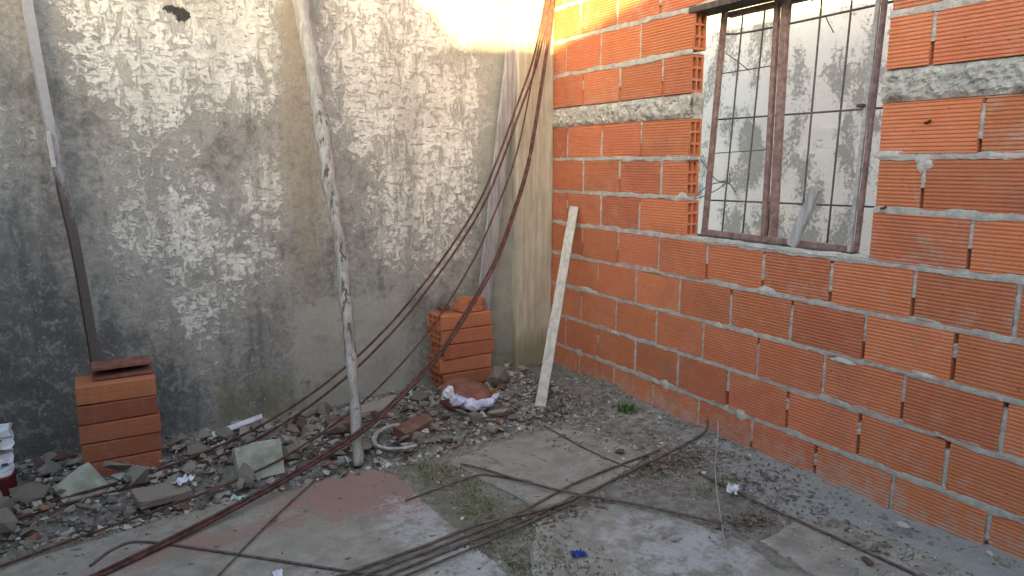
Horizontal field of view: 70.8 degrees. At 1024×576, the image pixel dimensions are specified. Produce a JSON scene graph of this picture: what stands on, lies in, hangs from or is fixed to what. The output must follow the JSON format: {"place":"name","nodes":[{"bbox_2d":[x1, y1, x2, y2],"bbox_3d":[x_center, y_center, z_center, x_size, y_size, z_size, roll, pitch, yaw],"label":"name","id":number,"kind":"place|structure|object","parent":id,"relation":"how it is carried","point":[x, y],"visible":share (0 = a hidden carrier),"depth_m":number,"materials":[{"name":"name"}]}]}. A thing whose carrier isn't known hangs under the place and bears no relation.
{"place":"outdoors","nodes":[
{"label":"outdoors","id":0,"kind":"place"},
{"bbox_2d":[0,427,973,575],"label":"concrete floor","id":1,"kind":"structure","parent":0,"point":[350,521],"depth_m":2.60,"materials":[{"name":"grey concrete"}]},
{"bbox_2d":[89,540,386,575],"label":"steel rod","id":2,"kind":"object","parent":1,"relation":"on","point":[226,552],"visible":0.98,"depth_m":2.47,"materials":[{"name":"brown metal"}]},
{"bbox_2d":[230,494,245,499],"bbox_3d":[-1.086,0.845,2.898,0.100,0.018,0.032,2,10,13],"label":"aqua scrap","id":3,"kind":"object","parent":1,"relation":"on","point":[233,496],"visible":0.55,"depth_m":2.90,"materials":[{"name":"plastic"}]},
{"bbox_2d":[217,477,317,575],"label":"steel rod","id":4,"kind":"object","parent":1,"relation":"on","point":[246,545],"visible":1,"depth_m":2.66,"materials":[{"name":"brown metal"}]},
{"bbox_2d":[0,1,547,567],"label":"steel rod","id":5,"kind":"object","parent":1,"relation":"on","point":[336,421],"visible":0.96,"depth_m":3.39,"materials":[{"name":"brown metal"}]},
{"bbox_2d":[272,569,282,575],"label":"white scrap","id":6,"kind":"object","parent":1,"relation":"on","point":[277,572],"visible":1,"depth_m":2.37,"materials":[{"name":"paper"}]},
{"bbox_2d":[89,0,551,575],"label":"steel rod","id":7,"kind":"object","parent":1,"relation":"on","point":[381,410],"visible":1,"depth_m":3.35,"materials":[{"name":"brown metal"}]},
{"bbox_2d":[96,0,553,575],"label":"steel rod","id":8,"kind":"object","parent":1,"relation":"on","point":[136,558],"visible":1,"depth_m":3.34,"materials":[{"name":"brown metal"}]},
{"bbox_2d":[405,474,532,501],"bbox_3d":[-0.192,0.825,3.029,0.546,0.008,0.144,-3,10,-18],"label":"steel rod","id":9,"kind":"object","parent":1,"relation":"on","point":[429,491],"visible":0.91,"depth_m":3.05,"materials":[{"name":"brown metal"}]},
{"bbox_2d":[384,496,573,575],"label":"steel rod","id":10,"kind":"object","parent":1,"relation":"on","point":[458,546],"visible":0.96,"depth_m":2.55,"materials":[{"name":"brown metal"}]},
{"bbox_2d":[401,502,576,575],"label":"steel rod","id":11,"kind":"object","parent":1,"relation":"on","point":[479,544],"visible":1,"depth_m":2.56,"materials":[{"name":"brown metal"}]},
{"bbox_2d":[361,449,659,575],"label":"steel rod","id":12,"kind":"object","parent":1,"relation":"on","point":[483,528],"visible":0.99,"depth_m":2.67,"materials":[{"name":"brown metal"}]},
{"bbox_2d":[335,419,708,575],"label":"steel rod","id":13,"kind":"object","parent":1,"relation":"on","point":[502,518],"visible":1,"depth_m":2.73,"materials":[{"name":"brown metal"}]},
{"bbox_2d":[570,548,586,556],"bbox_3d":[0.230,0.915,2.490,0.053,0.019,0.037,-3,10,-14],"label":"blue scrap","id":14,"kind":"object","parent":1,"relation":"on","point":[577,553],"visible":1,"depth_m":2.49,"materials":[{"name":"plastic"}]},
{"bbox_2d":[543,425,629,467],"bbox_3d":[0.334,0.753,3.445,0.028,0.007,0.634,-7,12,-34],"label":"steel rod","id":15,"kind":"object","parent":1,"relation":"on","point":[585,448],"visible":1,"depth_m":3.41,"materials":[{"name":"brown metal"}]},
{"bbox_2d":[460,463,722,524],"bbox_3d":[0.270,0.833,2.929,1.148,0.011,0.046,5,11,28],"label":"steel rod","id":16,"kind":"object","parent":1,"relation":"on","point":[601,498],"visible":1,"depth_m":2.88,"materials":[{"name":"brown metal"}]},
{"bbox_2d":[615,448,623,452],"bbox_3d":[0.505,0.760,3.363,0.044,0.022,0.050,6,11,31],"label":"red shard","id":17,"kind":"object","parent":1,"relation":"on","point":[619,450],"visible":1,"depth_m":3.35,"materials":[{"name":"brick"}]},
{"bbox_2d":[670,535,679,540],"bbox_3d":[0.587,0.903,2.593,0.040,0.014,0.030,-3,10,-17],"label":"pale stone","id":18,"kind":"object","parent":1,"relation":"on","point":[675,538],"visible":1,"depth_m":2.59,"materials":[{"name":"white stone"}]},
{"bbox_2d":[715,421,726,547],"bbox_3d":[0.866,0.779,3.020,0.029,0.096,1.034,2,10,14],"label":"pale stick","id":19,"kind":"object","parent":1,"relation":"on","point":[716,481],"visible":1,"depth_m":2.97,"materials":[{"name":"grey paint"}]},
{"bbox_2d":[698,472,921,575],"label":"steel rod","id":20,"kind":"object","parent":1,"relation":"on","point":[832,535],"visible":0.94,"depth_m":2.63,"materials":[{"name":"brown metal"}]},
{"bbox_2d":[860,556,874,565],"bbox_3d":[1.208,0.922,2.440,0.023,0.013,0.054,-2,10,-10],"label":"red shard","id":21,"kind":"object","parent":1,"relation":"on","point":[868,561],"visible":1,"depth_m":2.43,"materials":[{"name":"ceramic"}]},
{"bbox_2d":[0,362,1023,575],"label":"ground","id":22,"kind":"structure","parent":0,"point":[681,501],"depth_m":2.99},
{"bbox_2d":[0,467,17,497],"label":"red tin","id":23,"kind":"object","parent":22,"relation":"on","point":[7,483],"visible":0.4,"depth_m":2.92,"materials":[{"name":"red metal"}]},
{"bbox_2d":[0,448,14,477],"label":"white carton","id":24,"kind":"object","parent":23,"relation":"on","point":[7,464],"visible":0.99,"depth_m":2.92,"materials":[{"name":"plastic"}]},
{"bbox_2d":[0,423,14,449],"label":"white carton","id":25,"kind":"object","parent":24,"relation":"on","point":[6,437],"visible":1,"depth_m":2.91,"materials":[{"name":"plastic"}]},
{"bbox_2d":[51,462,108,500],"bbox_3d":[-1.777,0.825,2.967,0.060,0.154,0.163,-27,12,41],"label":"cement block","id":26,"kind":"object","parent":22,"relation":"on","point":[85,476],"depth_m":2.96,"materials":[{"name":"grey concrete"}]},
{"bbox_2d":[82,449,162,475],"bbox_3d":[-1.756,0.774,3.247,0.305,0.082,0.180,-6,11,-31],"label":"hollow brick","id":27,"kind":"object","parent":22,"relation":"on","point":[149,459],"visible":0.31,"depth_m":3.19,"materials":[{"name":"brick"}]},
{"bbox_2d":[81,432,161,463],"bbox_3d":[-1.755,0.689,3.232,0.305,0.082,0.180,-6,12,-32],"label":"hollow brick","id":28,"kind":"object","parent":27,"relation":"on","point":[110,449],"visible":0.72,"depth_m":3.15,"materials":[{"name":"brick"}]},
{"bbox_2d":[79,410,160,444],"bbox_3d":[-1.751,0.604,3.217,0.312,0.082,0.180,-6,11,-30],"label":"hollow brick","id":29,"kind":"object","parent":28,"relation":"on","point":[120,428],"visible":0.78,"depth_m":3.14,"materials":[{"name":"brick"}]},
{"bbox_2d":[76,395,157,425],"bbox_3d":[-1.755,0.519,3.200,0.305,0.082,0.180,-7,12,-32],"label":"hollow brick","id":30,"kind":"object","parent":29,"relation":"on","point":[111,411],"visible":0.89,"depth_m":3.12,"materials":[{"name":"brick"}]},
{"bbox_2d":[75,373,156,405],"bbox_3d":[-1.752,0.434,3.187,0.305,0.082,0.180,-5,11,-30],"label":"hollow brick","id":31,"kind":"object","parent":30,"relation":"on","point":[88,390],"visible":0.98,"depth_m":3.12,"materials":[{"name":"brick"}]},
{"bbox_2d":[21,0,100,365],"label":"batten","id":32,"kind":"object","parent":31,"relation":"on","point":[58,173],"visible":0.94,"depth_m":3.17,"materials":[{"name":"grey wood"}]},
{"bbox_2d":[90,355,153,380],"bbox_3d":[-1.740,0.355,3.213,0.235,0.055,0.120,-6,12,-33],"label":"broken brick","id":33,"kind":"object","parent":31,"relation":"on","point":[118,368],"visible":1,"depth_m":3.19,"materials":[{"name":"brown brick"}]},
{"bbox_2d":[130,480,192,509],"bbox_3d":[-1.422,0.833,2.918,0.122,0.038,0.206,16,12,41],"label":"flat stone","id":34,"kind":"object","parent":22,"relation":"on","point":[155,495],"visible":0.93,"depth_m":2.89,"materials":[{"name":"grey stone"}]},
{"bbox_2d":[173,473,194,485],"bbox_3d":[-1.366,0.794,2.993,0.059,0.025,0.089,4,11,20],"label":"white scrap","id":35,"kind":"object","parent":34,"relation":"on","point":[180,481],"visible":1,"depth_m":3.00,"materials":[{"name":"paper"}]},
{"bbox_2d":[211,414,262,437],"bbox_3d":[-1.368,0.686,3.590,0.022,0.058,0.263,9,14,43],"label":"white strip","id":36,"kind":"object","parent":22,"relation":"on","point":[244,422],"visible":0.79,"depth_m":3.60,"materials":[{"name":"plastic"}]},
{"bbox_2d":[232,438,284,479],"bbox_3d":[-1.124,0.764,3.189,0.205,0.163,0.068,-5,-13,-36],"label":"cement block","id":37,"kind":"object","parent":22,"relation":"on","point":[254,456],"depth_m":3.17,"materials":[{"name":"grey concrete"}]},
{"bbox_2d":[0,0,553,462],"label":"rendered wall","id":38,"kind":"structure","parent":22,"relation":"on","point":[188,150],"depth_m":3.71,"materials":[{"name":"grey concrete"}]},
{"bbox_2d":[0,365,592,553],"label":"rubble heap","id":39,"kind":"object","parent":22,"relation":"on","point":[28,493],"visible":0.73,"depth_m":3.30,"materials":[{"name":"stone"}]},
{"bbox_2d":[371,423,417,449],"bbox_3d":[-0.576,0.715,3.429,0.188,0.072,0.198,-6,11,-30],"label":"pipe hook","id":40,"kind":"object","parent":39,"relation":"on","point":[375,435],"visible":1,"depth_m":3.39,"materials":[{"name":"grey paint"}]},
{"bbox_2d":[410,390,431,402],"bbox_3d":[-0.504,0.606,3.993,0.095,0.086,0.129,7,12,34],"label":"stone","id":41,"kind":"object","parent":39,"relation":"on","point":[418,395],"visible":0.82,"depth_m":3.96,"materials":[{"name":"grey stone"}]},
{"bbox_2d":[291,0,363,465],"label":"timber prop","id":42,"kind":"object","parent":22,"relation":"on","point":[307,33],"visible":0.99,"depth_m":3.46,"materials":[{"name":"grey wood"}]},
{"bbox_2d":[324,414,350,436],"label":"broken brick","id":43,"kind":"object","parent":22,"relation":"on","point":[345,421],"visible":0.36,"depth_m":3.58,"materials":[{"name":"brick"}]},
{"bbox_2d":[1,363,750,575],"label":"moss","id":44,"kind":"object","parent":22,"relation":"on","point":[534,536],"visible":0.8,"depth_m":2.83,"materials":[{"name":"green plant"}]},
{"bbox_2d":[361,395,403,419],"bbox_3d":[-0.708,0.638,3.871,0.248,0.044,0.124,-15,20,-34],"label":"flat stone","id":45,"kind":"object","parent":22,"relation":"on","point":[379,405],"visible":0.49,"depth_m":3.85,"materials":[{"name":"beige stone"}]},
{"bbox_2d":[393,413,435,442],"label":"broken brick","id":46,"kind":"object","parent":22,"relation":"on","point":[411,426],"visible":0.77,"depth_m":3.53,"materials":[{"name":"brick"}]},
{"bbox_2d":[455,433,463,446],"bbox_3d":[-0.255,0.739,3.484,0.054,0.052,0.048,23,-9,29],"label":"stone","id":47,"kind":"object","parent":22,"relation":"on","point":[460,440],"visible":0.94,"depth_m":3.46,"materials":[{"name":"grey stone"}]},
{"bbox_2d":[430,366,492,385],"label":"hollow brick","id":48,"kind":"object","parent":22,"relation":"on","point":[480,375],"visible":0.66,"depth_m":4.27,"materials":[{"name":"brick"}]},
{"bbox_2d":[428,353,490,373],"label":"hollow brick","id":49,"kind":"object","parent":48,"relation":"on","point":[442,366],"visible":0.79,"depth_m":4.24,"materials":[{"name":"brick"}]},
{"bbox_2d":[431,338,494,359],"bbox_3d":[-0.294,0.348,4.305,0.333,0.082,0.180,-7,12,-31],"label":"hollow brick","id":50,"kind":"object","parent":49,"relation":"on","point":[459,350],"visible":0.73,"depth_m":4.23,"materials":[{"name":"brick"}]},
{"bbox_2d":[429,325,492,344],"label":"hollow brick","id":51,"kind":"object","parent":50,"relation":"on","point":[471,334],"visible":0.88,"depth_m":4.22,"materials":[{"name":"brick"}]},
{"bbox_2d":[427,309,491,330],"bbox_3d":[-0.310,0.179,4.267,0.333,0.082,0.180,-6,11,-32],"label":"hollow brick","id":52,"kind":"object","parent":51,"relation":"on","point":[448,320],"visible":0.86,"depth_m":4.20,"materials":[{"name":"brick"}]},
{"bbox_2d":[435,304,450,310],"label":"broken brick","id":53,"kind":"object","parent":52,"relation":"on","point":[440,307],"visible":0.84,"depth_m":4.20,"materials":[{"name":"brick"}]},
{"bbox_2d":[452,303,485,311],"bbox_3d":[-0.255,0.110,4.293,0.195,0.038,0.143,-7,12,-33],"label":"brick slip","id":54,"kind":"object","parent":52,"relation":"on","point":[462,308],"visible":0.71,"depth_m":4.24,"materials":[{"name":"brick"}]},
{"bbox_2d":[454,295,484,304],"bbox_3d":[-0.252,0.074,4.300,0.171,0.033,0.151,-5,11,-27],"label":"brick slip","id":55,"kind":"object","parent":54,"relation":"on","point":[463,300],"visible":0.84,"depth_m":4.25,"materials":[{"name":"brick"}]},
{"bbox_2d":[439,377,490,412],"bbox_3d":[-0.256,0.577,3.943,0.289,0.075,0.293,-16,35,-39],"label":"clay lid","id":56,"kind":"object","parent":22,"relation":"on","point":[468,388],"visible":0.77,"depth_m":3.92,"materials":[{"name":"orange ceramic"}]},
{"bbox_2d":[441,385,498,411],"bbox_3d":[-0.215,0.580,3.804,0.318,0.137,0.125,-3,10,-17],"label":"plastic bag","id":57,"kind":"object","parent":56,"relation":"on","point":[462,402],"visible":1,"depth_m":3.77,"materials":[{"name":"white plastic"}]},
{"bbox_2d":[490,388,496,401],"bbox_3d":[-0.112,0.602,4.002,0.059,0.100,0.023,-2,10,-12],"label":"rusty scrap","id":58,"kind":"object","parent":22,"relation":"on","point":[493,391],"visible":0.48,"depth_m":3.99,"materials":[{"name":"orange metal"}]},
{"bbox_2d":[485,365,508,387],"bbox_3d":[-0.082,0.520,4.204,0.119,0.139,0.157,21,3,36],"label":"stone","id":59,"kind":"object","parent":22,"relation":"on","point":[498,375],"visible":0.91,"depth_m":4.16,"materials":[{"name":"grey stone"}]},
{"bbox_2d":[478,0,516,309],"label":"grey board","id":60,"kind":"object","parent":22,"relation":"on","point":[507,95],"visible":0.74,"depth_m":4.36,"materials":[{"name":"grey wood"}]},
{"bbox_2d":[0,363,1021,575],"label":"gravel","id":61,"kind":"structure","parent":22,"relation":"on","point":[66,531],"depth_m":3.26,"materials":[{"name":"grey gravel"}]},
{"bbox_2d":[511,0,553,365],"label":"pillar","id":62,"kind":"structure","parent":22,"relation":"on","point":[531,264],"depth_m":4.54,"materials":[{"name":"concrete"}]},
{"bbox_2d":[535,206,578,406],"bbox_3d":[0.266,0.091,4.157,0.063,1.089,0.675,4,11,20],"label":"pale plank","id":63,"kind":"object","parent":22,"relation":"on","point":[549,354],"visible":0.94,"depth_m":4.13,"materials":[{"name":"white wood"}]},
{"bbox_2d":[612,398,638,414],"bbox_3d":[0.613,0.633,3.862,0.136,0.078,0.166,0,10,-3],"label":"grass tuft","id":64,"kind":"object","parent":22,"relation":"on","point":[626,409],"visible":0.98,"depth_m":3.85,"materials":[{"name":"green plant"}]},
{"bbox_2d":[448,381,926,575],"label":"leaf litter","id":65,"kind":"object","parent":22,"relation":"on","point":[750,519],"visible":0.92,"depth_m":2.90,"materials":[{"name":"plant"}]},
{"bbox_2d":[726,483,738,494],"bbox_3d":[0.899,0.812,2.935,0.048,0.031,0.082,3,10,19],"label":"white scrap","id":66,"kind":"object","parent":22,"relation":"on","point":[730,489],"visible":1,"depth_m":2.93,"materials":[{"name":"paper"}]},
{"bbox_2d":[551,0,1023,561],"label":"brick wall","id":67,"kind":"structure","parent":22,"relation":"on","point":[889,372],"depth_m":2.92,"materials":[{"name":"brick"}]},
{"bbox_2d":[12,0,545,512],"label":"steel rod","id":68,"kind":"object","parent":67,"relation":"attached to","point":[368,344],"visible":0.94,"depth_m":3.77,"materials":[{"name":"brown metal"}]},
{"bbox_2d":[16,0,549,518],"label":"steel rod","id":69,"kind":"object","parent":67,"relation":"attached to","point":[374,350],"visible":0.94,"depth_m":3.75,"materials":[{"name":"brown metal"}]},
{"bbox_2d":[689,0,774,15],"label":"lintel","id":70,"kind":"structure","parent":67,"relation":"on","point":[715,7],"depth_m":3.32,"materials":[{"name":"metal"}]},
{"bbox_2d":[697,0,887,253],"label":"window frame","id":71,"kind":"object","parent":67,"relation":"on","point":[782,9],"visible":0.92,"depth_m":3.18,"materials":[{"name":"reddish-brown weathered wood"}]},
{"bbox_2d":[694,0,893,242],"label":"window grille","id":72,"kind":"object","parent":71,"relation":"attached to","point":[851,10],"depth_m":3.16,"materials":[{"name":"metal"}]},
{"bbox_2d":[786,186,821,247],"bbox_3d":[1.237,-0.297,3.053,0.033,0.268,0.142,-8,13,-38],"label":"wood stick","id":73,"kind":"object","parent":67,"relation":"on","point":[804,217],"visible":1,"depth_m":3.04,"materials":[{"name":"grey wood"}]},
{"bbox_2d":[896,521,911,528],"bbox_3d":[1.415,0.858,2.604,0.053,0.016,0.068,24,12,40],"label":"wood chip","id":74,"kind":"object","parent":22,"relation":"on","point":[901,524],"visible":1,"depth_m":2.60,"materials":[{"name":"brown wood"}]},
{"bbox_2d":[687,0,892,254],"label":"neighbour wall","id":75,"kind":"structure","parent":0,"point":[829,71],"depth_m":4.77,"materials":[{"name":"white paint"}]}
]}

